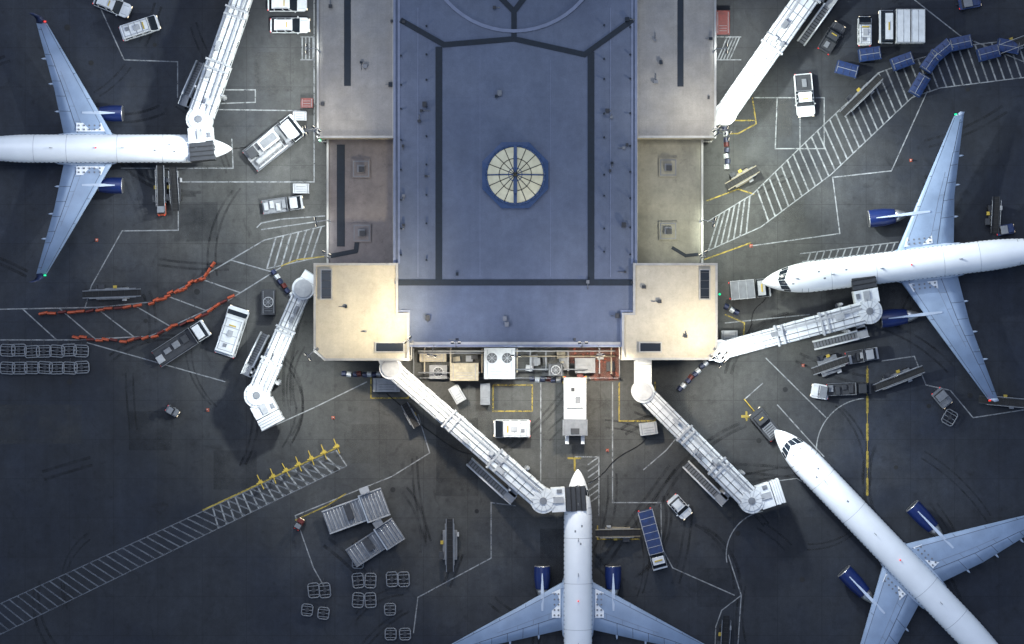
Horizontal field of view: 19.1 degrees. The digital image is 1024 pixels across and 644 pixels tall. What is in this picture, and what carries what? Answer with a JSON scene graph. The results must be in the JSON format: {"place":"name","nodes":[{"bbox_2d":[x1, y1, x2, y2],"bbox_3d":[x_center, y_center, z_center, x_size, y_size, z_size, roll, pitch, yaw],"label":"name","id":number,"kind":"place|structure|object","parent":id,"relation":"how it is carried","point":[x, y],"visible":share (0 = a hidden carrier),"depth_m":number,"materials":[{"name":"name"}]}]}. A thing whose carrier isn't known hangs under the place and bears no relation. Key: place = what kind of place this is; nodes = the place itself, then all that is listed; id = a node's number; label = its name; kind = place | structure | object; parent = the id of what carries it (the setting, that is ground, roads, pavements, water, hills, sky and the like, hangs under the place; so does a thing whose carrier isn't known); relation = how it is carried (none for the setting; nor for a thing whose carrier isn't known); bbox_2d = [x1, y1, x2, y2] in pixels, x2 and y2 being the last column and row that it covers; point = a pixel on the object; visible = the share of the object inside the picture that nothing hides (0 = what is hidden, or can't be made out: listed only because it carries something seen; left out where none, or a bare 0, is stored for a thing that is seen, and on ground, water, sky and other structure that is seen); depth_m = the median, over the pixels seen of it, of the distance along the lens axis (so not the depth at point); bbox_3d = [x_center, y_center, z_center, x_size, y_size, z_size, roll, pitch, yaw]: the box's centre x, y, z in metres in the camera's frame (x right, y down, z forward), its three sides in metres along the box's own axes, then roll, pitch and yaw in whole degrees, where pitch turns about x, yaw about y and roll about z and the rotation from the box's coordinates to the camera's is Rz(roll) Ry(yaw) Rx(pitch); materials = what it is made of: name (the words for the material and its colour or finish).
{"place":"outdoors","nodes":[
{"label":"outdoors","id":0,"kind":"place"},
{"bbox_2d":[293,184,309,193],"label":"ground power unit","id":1,"kind":"object","parent":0,"point":[301,188],"visible":1,"depth_m":418.30,"materials":[{"name":"white paint"}]},
{"bbox_2d":[373,378,399,391],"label":"utility cabinet","id":2,"kind":"object","parent":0,"point":[383,385],"visible":0.88,"depth_m":418.70,"materials":[{"name":"grey metal"}]},
{"bbox_2d":[0,0,1023,643],"bbox_3d":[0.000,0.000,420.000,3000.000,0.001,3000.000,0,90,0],"label":"ground","id":3,"kind":"structure","parent":0,"point":[104,456],"depth_m":420.00,"materials":[{"name":"grey asphalt"}]},
{"bbox_2d":[0,361,14,374],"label":"container dolly","id":4,"kind":"object","parent":3,"relation":"on","point":[7,368],"visible":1,"depth_m":419.45,"materials":[{"name":"grey paint"}]},
{"bbox_2d":[0,344,15,356],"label":"container dolly","id":5,"kind":"object","parent":3,"relation":"on","point":[7,350],"visible":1,"depth_m":419.44,"materials":[{"name":"grey paint"}]},
{"bbox_2d":[12,362,26,374],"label":"container dolly","id":6,"kind":"object","parent":3,"relation":"on","point":[19,367],"visible":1,"depth_m":419.45,"materials":[{"name":"grey paint"}]},
{"bbox_2d":[24,361,39,373],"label":"container dolly","id":7,"kind":"object","parent":3,"relation":"on","point":[31,367],"visible":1,"depth_m":419.45,"materials":[{"name":"grey paint"}]},
{"bbox_2d":[24,342,39,357],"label":"container dolly","id":8,"kind":"object","parent":3,"relation":"on","point":[31,351],"visible":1,"depth_m":419.44,"materials":[{"name":"grey paint"}]},
{"bbox_2d":[49,358,64,374],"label":"container dolly","id":9,"kind":"object","parent":3,"relation":"on","point":[56,368],"visible":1,"depth_m":419.44,"materials":[{"name":"grey paint"}]},
{"bbox_2d":[61,344,76,356],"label":"container dolly","id":10,"kind":"object","parent":3,"relation":"on","point":[69,349],"visible":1,"depth_m":419.44,"materials":[{"name":"grey paint"}]},
{"bbox_2d":[62,358,77,374],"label":"container dolly","id":11,"kind":"object","parent":3,"relation":"on","point":[70,368],"visible":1,"depth_m":419.45,"materials":[{"name":"grey paint"}]},
{"bbox_2d":[73,341,88,357],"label":"container dolly","id":12,"kind":"object","parent":3,"relation":"on","point":[81,350],"visible":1,"depth_m":419.46,"materials":[{"name":"grey paint"}]},
{"bbox_2d":[38,303,141,314],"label":"orange barrier","id":13,"kind":"object","parent":3,"relation":"on","point":[89,310],"visible":1,"depth_m":419.64,"materials":[{"name":"plastic"}]},
{"bbox_2d":[82,284,140,300],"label":"belt loader","id":14,"kind":"object","parent":3,"relation":"on","point":[101,292],"visible":1,"depth_m":418.33,"materials":[{"name":"grey paint"}]},
{"bbox_2d":[92,0,132,17],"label":"parked car","id":15,"kind":"object","parent":3,"relation":"on","point":[120,8],"visible":1,"depth_m":418.79,"materials":[{"name":"white paint"}]},
{"bbox_2d":[0,13,231,282],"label":"passenger airplane","id":16,"kind":"object","parent":3,"relation":"on","point":[86,148],"visible":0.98,"depth_m":415.99,"materials":[{"name":"white metal"}]},
{"bbox_2d":[119,15,160,40],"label":"parked van","id":17,"kind":"object","parent":3,"relation":"on","point":[134,29],"visible":1,"depth_m":417.70,"materials":[{"name":"white paint"}]},
{"bbox_2d":[72,294,234,342],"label":"orange barrier","id":18,"kind":"object","parent":3,"relation":"on","point":[102,339],"visible":1,"depth_m":419.64,"materials":[{"name":"plastic"}]},
{"bbox_2d":[152,165,167,213],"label":"belt loader","id":19,"kind":"object","parent":3,"relation":"on","point":[160,188],"visible":1,"depth_m":418.20,"materials":[{"name":"grey paint"}]},
{"bbox_2d":[165,404,180,417],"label":"baggage tractor","id":20,"kind":"object","parent":3,"relation":"on","point":[173,411],"visible":1,"depth_m":418.82,"materials":[{"name":"grey paint"}]},
{"bbox_2d":[166,167,182,210],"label":"belt loader","id":21,"kind":"object","parent":3,"relation":"on","point":[174,197],"visible":1,"depth_m":418.39,"materials":[{"name":"metal"}]},
{"bbox_2d":[151,320,211,366],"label":"flatbed truck","id":22,"kind":"object","parent":3,"relation":"on","point":[174,347],"visible":1,"depth_m":418.94,"materials":[{"name":"metal"}]},
{"bbox_2d":[148,261,215,305],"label":"orange barrier","id":23,"kind":"object","parent":3,"relation":"on","point":[165,297],"visible":1,"depth_m":419.54,"materials":[{"name":"plastic"}]},
{"bbox_2d":[178,0,252,162],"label":"jet bridge","id":24,"kind":"structure","parent":3,"relation":"on","point":[213,75],"depth_m":413.84,"materials":[{"name":"white paint"}]},
{"bbox_2d":[214,305,248,357],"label":"crew van","id":25,"kind":"object","parent":3,"relation":"on","point":[232,330],"visible":1,"depth_m":417.40,"materials":[{"name":"white paint"}]},
{"bbox_2d":[262,289,275,314],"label":"ground power unit","id":26,"kind":"object","parent":3,"relation":"on","point":[268,301],"visible":1,"depth_m":418.40,"materials":[{"name":"metal"}]},
{"bbox_2d":[242,114,305,171],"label":"service truck","id":27,"kind":"object","parent":3,"relation":"on","point":[268,147],"visible":1,"depth_m":418.13,"materials":[{"name":"metal"}]},
{"bbox_2d":[241,269,313,430],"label":"jet bridge","id":28,"kind":"structure","parent":3,"relation":"on","point":[260,401],"depth_m":413.78,"materials":[{"name":"white paint"}]},
{"bbox_2d":[270,269,291,296],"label":"safety barrier","id":29,"kind":"object","parent":3,"relation":"on","point":[280,281],"visible":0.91,"depth_m":419.64,"materials":[{"name":"blue plastic"}]},
{"bbox_2d":[261,195,303,214],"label":"service truck","id":30,"kind":"object","parent":3,"relation":"on","point":[275,205],"visible":1,"depth_m":418.57,"materials":[{"name":"metal"}]},
{"bbox_2d":[268,0,306,12],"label":"parked car","id":31,"kind":"object","parent":3,"relation":"on","point":[295,6],"visible":1,"depth_m":418.66,"materials":[{"name":"white paint"}]},
{"bbox_2d":[270,16,309,33],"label":"parked car","id":32,"kind":"object","parent":3,"relation":"on","point":[297,25],"visible":1,"depth_m":418.71,"materials":[{"name":"white paint"}]},
{"bbox_2d":[293,517,305,530],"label":"baggage tractor","id":33,"kind":"object","parent":3,"relation":"on","point":[299,523],"visible":1,"depth_m":418.82,"materials":[{"name":"red paint"}]},
{"bbox_2d":[293,111,306,120],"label":"ground power unit","id":34,"kind":"object","parent":3,"relation":"on","point":[299,115],"visible":1,"depth_m":418.30,"materials":[{"name":"white paint"}]},
{"bbox_2d":[301,98,313,108],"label":"fire cabinet","id":35,"kind":"object","parent":3,"relation":"on","point":[307,103],"visible":1,"depth_m":417.90,"materials":[{"name":"red metal"}]},
{"bbox_2d":[322,485,390,533],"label":"cargo loader","id":36,"kind":"object","parent":3,"relation":"on","point":[368,505],"visible":1,"depth_m":418.42,"materials":[{"name":"grey paint"}]},
{"bbox_2d":[341,371,382,377],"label":"safety barrier","id":37,"kind":"object","parent":3,"relation":"on","point":[365,374],"visible":0.86,"depth_m":419.64,"materials":[{"name":"blue plastic"}]},
{"bbox_2d":[364,592,376,607],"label":"container dolly","id":38,"kind":"object","parent":3,"relation":"on","point":[370,599],"visible":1,"depth_m":419.44,"materials":[{"name":"grey paint"}]},
{"bbox_2d":[364,573,376,588],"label":"container dolly","id":39,"kind":"object","parent":3,"relation":"on","point":[370,580],"visible":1,"depth_m":419.45,"materials":[{"name":"grey paint"}]},
{"bbox_2d":[346,518,404,566],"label":"cargo loader","id":40,"kind":"object","parent":3,"relation":"on","point":[386,535],"visible":1,"depth_m":418.25,"materials":[{"name":"grey paint"}]},
{"bbox_2d":[398,569,409,586],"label":"container dolly","id":41,"kind":"object","parent":3,"relation":"on","point":[403,579],"visible":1,"depth_m":419.45,"materials":[{"name":"grey paint"}]},
{"bbox_2d":[401,402,419,428],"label":"belt loader","id":42,"kind":"object","parent":3,"relation":"on","point":[410,413],"visible":1,"depth_m":418.19,"materials":[{"name":"grey paint"}]},
{"bbox_2d":[420,354,446,361],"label":"air conditioner","id":43,"kind":"object","parent":3,"relation":"on","point":[440,358],"visible":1,"depth_m":416.90,"materials":[{"name":"metal"}]},
{"bbox_2d":[429,365,446,378],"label":"air conditioner","id":44,"kind":"object","parent":3,"relation":"on","point":[437,368],"visible":1,"depth_m":417.90,"materials":[{"name":"grey paint"}]},
{"bbox_2d":[439,519,458,571],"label":"belt loader","id":45,"kind":"object","parent":3,"relation":"on","point":[448,554],"visible":1,"depth_m":418.45,"materials":[{"name":"grey paint"}]},
{"bbox_2d":[448,384,465,403],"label":"utility cabinet","id":46,"kind":"object","parent":3,"relation":"on","point":[456,393],"visible":1,"depth_m":417.90,"materials":[{"name":"white metal"}]},
{"bbox_2d":[450,363,478,380],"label":"air conditioner","id":47,"kind":"object","parent":3,"relation":"on","point":[464,371],"visible":1,"depth_m":415.30,"materials":[{"name":"metal"}]},
{"bbox_2d":[379,361,586,513],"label":"jet bridge","id":48,"kind":"structure","parent":3,"relation":"on","point":[517,478],"depth_m":413.78,"materials":[{"name":"white paint"}]},
{"bbox_2d":[480,383,489,404],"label":"utility cabinet","id":49,"kind":"object","parent":3,"relation":"on","point":[484,393],"visible":1,"depth_m":417.90,"materials":[{"name":"grey metal"}]},
{"bbox_2d":[484,348,514,378],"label":"cooling tower","id":50,"kind":"structure","parent":3,"relation":"on","point":[499,363],"depth_m":414.70,"materials":[{"name":"white metal"}]},
{"bbox_2d":[0,0,1023,643],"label":"apron markings","id":51,"kind":"object","parent":3,"relation":"on","point":[604,360],"visible":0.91,"depth_m":419.98,"materials":[{"name":"white paint"}]},
{"bbox_2d":[494,419,529,437],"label":"service van","id":52,"kind":"object","parent":3,"relation":"on","point":[511,428],"visible":1,"depth_m":417.70,"materials":[{"name":"white paint"}]},
{"bbox_2d":[418,347,614,376],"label":"pipe rack","id":53,"kind":"object","parent":3,"relation":"on","point":[560,356],"visible":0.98,"depth_m":416.00,"materials":[{"name":"beige metal"}]},
{"bbox_2d":[314,0,720,360],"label":"airport terminal","id":54,"kind":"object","parent":3,"relation":"on","point":[513,173],"visible":1,"depth_m":407.00,"materials":[{"name":"paint"}]},
{"bbox_2d":[64,24,972,581],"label":"pit covers","id":55,"kind":"object","parent":3,"relation":"on","point":[196,292],"visible":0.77,"depth_m":419.96,"materials":[{"name":"metal"}]},
{"bbox_2d":[529,376,562,382],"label":"safety barrier","id":56,"kind":"object","parent":3,"relation":"on","point":[549,379],"visible":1,"depth_m":419.64,"materials":[{"name":"blue plastic"}]},
{"bbox_2d":[548,364,562,375],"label":"air conditioner","id":57,"kind":"object","parent":3,"relation":"on","point":[555,369],"visible":1,"depth_m":415.30,"materials":[{"name":"metal"}]},
{"bbox_2d":[562,376,587,443],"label":"catering truck","id":58,"kind":"object","parent":3,"relation":"on","point":[574,400],"visible":1,"depth_m":416.60,"materials":[{"name":"metal"}]},
{"bbox_2d":[452,469,703,643],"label":"passenger airplane","id":59,"kind":"object","parent":3,"relation":"on","point":[577,605],"visible":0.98,"depth_m":416.22,"materials":[{"name":"white metal"}]},
{"bbox_2d":[575,358,594,372],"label":"air conditioner","id":60,"kind":"object","parent":3,"relation":"on","point":[585,363],"visible":1,"depth_m":416.90,"materials":[{"name":"grey paint"}]},
{"bbox_2d":[596,525,639,541],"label":"belt loader","id":61,"kind":"object","parent":3,"relation":"on","point":[626,533],"visible":1,"depth_m":418.33,"materials":[{"name":"rubber"}]},
{"bbox_2d":[639,421,657,435],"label":"ground power unit","id":62,"kind":"object","parent":3,"relation":"on","point":[648,428],"visible":1,"depth_m":418.10,"materials":[{"name":"white paint"}]},
{"bbox_2d":[637,508,668,570],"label":"box truck","id":63,"kind":"object","parent":3,"relation":"on","point":[650,531],"visible":1,"depth_m":417.40,"materials":[{"name":"metal"}]},
{"bbox_2d":[667,494,691,519],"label":"parked car","id":64,"kind":"object","parent":3,"relation":"on","point":[677,504],"visible":1,"depth_m":418.90,"materials":[{"name":"white paint"}]},
{"bbox_2d":[677,360,708,391],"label":"safety barrier","id":65,"kind":"object","parent":3,"relation":"on","point":[696,372],"visible":0.99,"depth_m":419.58,"materials":[{"name":"blue plastic"}]},
{"bbox_2d":[631,360,785,513],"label":"jet bridge","id":66,"kind":"structure","parent":3,"relation":"on","point":[724,473],"depth_m":413.76,"materials":[{"name":"white paint"}]},
{"bbox_2d":[716,10,729,35],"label":"fire cabinet","id":67,"kind":"object","parent":3,"relation":"on","point":[722,22],"visible":0.98,"depth_m":417.90,"materials":[{"name":"red metal"}]},
{"bbox_2d":[717,615,731,643],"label":"belt loader","id":68,"kind":"object","parent":3,"relation":"on","point":[725,626],"visible":1,"depth_m":417.97,"materials":[{"name":"metal"}]},
{"bbox_2d":[722,126,729,168],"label":"safety barrier","id":69,"kind":"object","parent":3,"relation":"on","point":[727,161],"visible":0.88,"depth_m":419.64,"materials":[{"name":"blue plastic"}]},
{"bbox_2d":[721,331,737,339],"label":"utility cabinet","id":70,"kind":"object","parent":3,"relation":"on","point":[725,335],"visible":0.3,"depth_m":418.30,"materials":[{"name":"grey metal"}]},
{"bbox_2d":[725,166,759,189],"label":"belt loader","id":71,"kind":"object","parent":3,"relation":"on","point":[742,177],"visible":1,"depth_m":418.44,"materials":[{"name":"metal"}]},
{"bbox_2d":[728,276,770,299],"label":"box truck","id":72,"kind":"object","parent":3,"relation":"on","point":[744,289],"visible":1,"depth_m":417.50,"materials":[{"name":"metal"}]},
{"bbox_2d":[744,399,779,440],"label":"pushback tractor","id":73,"kind":"object","parent":3,"relation":"on","point":[763,422],"visible":1,"depth_m":418.64,"materials":[{"name":"metal"}]},
{"bbox_2d":[716,0,836,125],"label":"jet bridge","id":74,"kind":"structure","parent":3,"relation":"on","point":[784,29],"depth_m":413.68,"materials":[{"name":"white paint"}]},
{"bbox_2d":[708,276,881,361],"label":"jet bridge","id":75,"kind":"structure","parent":3,"relation":"on","point":[862,310],"depth_m":413.78,"materials":[{"name":"white paint"}]},
{"bbox_2d":[793,73,815,117],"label":"pickup truck","id":76,"kind":"object","parent":3,"relation":"on","point":[804,95],"visible":1,"depth_m":419.01,"materials":[{"name":"white paint"}]},
{"bbox_2d":[810,383,827,399],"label":"truck cab","id":77,"kind":"object","parent":3,"relation":"on","point":[818,391],"visible":1,"depth_m":418.82,"materials":[{"name":"white paint"}]},
{"bbox_2d":[811,353,848,377],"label":"belt loader","id":78,"kind":"object","parent":3,"relation":"on","point":[828,364],"visible":1,"depth_m":418.65,"materials":[{"name":"grey paint"}]},
{"bbox_2d":[818,21,845,54],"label":"pickup truck","id":79,"kind":"object","parent":3,"relation":"on","point":[831,37],"visible":1,"depth_m":419.01,"materials":[{"name":"metal"}]},
{"bbox_2d":[834,60,859,78],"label":"baggage cart","id":80,"kind":"object","parent":3,"relation":"on","point":[846,69],"visible":1,"depth_m":417.99,"materials":[{"name":"metal"}]},
{"bbox_2d":[827,382,870,395],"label":"service truck","id":81,"kind":"object","parent":3,"relation":"on","point":[835,389],"visible":1,"depth_m":418.57,"materials":[{"name":"metal"}]},
{"bbox_2d":[839,74,882,116],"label":"belt loader","id":82,"kind":"object","parent":3,"relation":"on","point":[859,96],"visible":1,"depth_m":418.26,"materials":[{"name":"grey paint"}]},
{"bbox_2d":[845,347,878,364],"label":"service truck","id":83,"kind":"object","parent":3,"relation":"on","point":[861,355],"visible":1,"depth_m":418.57,"materials":[{"name":"metal"}]},
{"bbox_2d":[857,16,871,45],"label":"service van","id":84,"kind":"object","parent":3,"relation":"on","point":[864,30],"visible":1,"depth_m":417.74,"materials":[{"name":"white paint"}]},
{"bbox_2d":[857,46,884,62],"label":"baggage cart","id":85,"kind":"object","parent":3,"relation":"on","point":[869,54],"visible":1,"depth_m":417.99,"materials":[{"name":"metal"}]},
{"bbox_2d":[762,112,1023,401],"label":"passenger airplane","id":86,"kind":"object","parent":3,"relation":"on","point":[927,262],"visible":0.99,"depth_m":415.88,"materials":[{"name":"white metal"}]},
{"bbox_2d":[872,365,924,391],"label":"belt loader","id":87,"kind":"object","parent":3,"relation":"on","point":[889,381],"visible":1,"depth_m":418.32,"materials":[{"name":"grey paint"}]},
{"bbox_2d":[775,430,1023,643],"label":"passenger airplane","id":88,"kind":"object","parent":3,"relation":"on","point":[913,575],"visible":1,"depth_m":415.52,"materials":[{"name":"white metal"}]},
{"bbox_2d":[878,8,924,44],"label":"box truck","id":89,"kind":"object","parent":3,"relation":"on","point":[906,26],"visible":1,"depth_m":417.00,"materials":[{"name":"metal"}]},
{"bbox_2d":[889,51,916,71],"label":"baggage cart","id":90,"kind":"object","parent":3,"relation":"on","point":[902,61],"visible":1,"depth_m":417.99,"materials":[{"name":"metal"}]},
{"bbox_2d":[907,72,930,97],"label":"baggage cart","id":91,"kind":"object","parent":3,"relation":"on","point":[919,85],"visible":1,"depth_m":417.99,"materials":[{"name":"metal"}]},
{"bbox_2d":[919,49,940,73],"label":"baggage cart","id":92,"kind":"object","parent":3,"relation":"on","point":[929,63],"visible":1,"depth_m":417.98,"materials":[{"name":"metal"}]},
{"bbox_2d":[931,387,951,408],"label":"baggage tractor","id":93,"kind":"object","parent":3,"relation":"on","point":[940,396],"visible":1,"depth_m":418.82,"materials":[{"name":"grey paint"}]},
{"bbox_2d":[932,38,953,60],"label":"baggage cart","id":94,"kind":"object","parent":3,"relation":"on","point":[943,49],"visible":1,"depth_m":417.98,"materials":[{"name":"metal"}]},
{"bbox_2d":[941,408,957,425],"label":"container dolly","id":95,"kind":"object","parent":3,"relation":"on","point":[949,416],"visible":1,"depth_m":419.44,"materials":[{"name":"grey paint"}]},
{"bbox_2d":[948,34,975,51],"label":"baggage cart","id":96,"kind":"object","parent":3,"relation":"on","point":[961,42],"visible":1,"depth_m":417.98,"materials":[{"name":"metal"}]},
{"bbox_2d":[956,0,980,10],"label":"baggage tractor","id":97,"kind":"object","parent":3,"relation":"on","point":[965,4],"visible":1,"depth_m":418.86,"materials":[{"name":"metal"}]},
{"bbox_2d":[975,44,1000,62],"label":"baggage cart","id":98,"kind":"object","parent":3,"relation":"on","point":[988,53],"visible":1,"depth_m":417.99,"materials":[{"name":"metal"}]},
{"bbox_2d":[985,197,1001,232],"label":"belt loader","id":99,"kind":"object","parent":3,"relation":"on","point":[993,219],"visible":1,"depth_m":418.37,"materials":[{"name":"metal"}]},
{"bbox_2d":[978,392,1023,408],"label":"belt loader","id":100,"kind":"object","parent":3,"relation":"on","point":[1010,402],"visible":0.98,"depth_m":418.16,"materials":[{"name":"metal"}]},
{"bbox_2d":[997,223,1014,235],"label":"baggage tractor","id":101,"kind":"object","parent":3,"relation":"on","point":[1005,229],"visible":1,"depth_m":418.82,"materials":[{"name":"metal"}]},
{"bbox_2d":[997,38,1021,54],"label":"baggage cart","id":102,"kind":"object","parent":3,"relation":"on","point":[1007,46],"visible":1,"depth_m":417.98,"materials":[{"name":"metal"}]},
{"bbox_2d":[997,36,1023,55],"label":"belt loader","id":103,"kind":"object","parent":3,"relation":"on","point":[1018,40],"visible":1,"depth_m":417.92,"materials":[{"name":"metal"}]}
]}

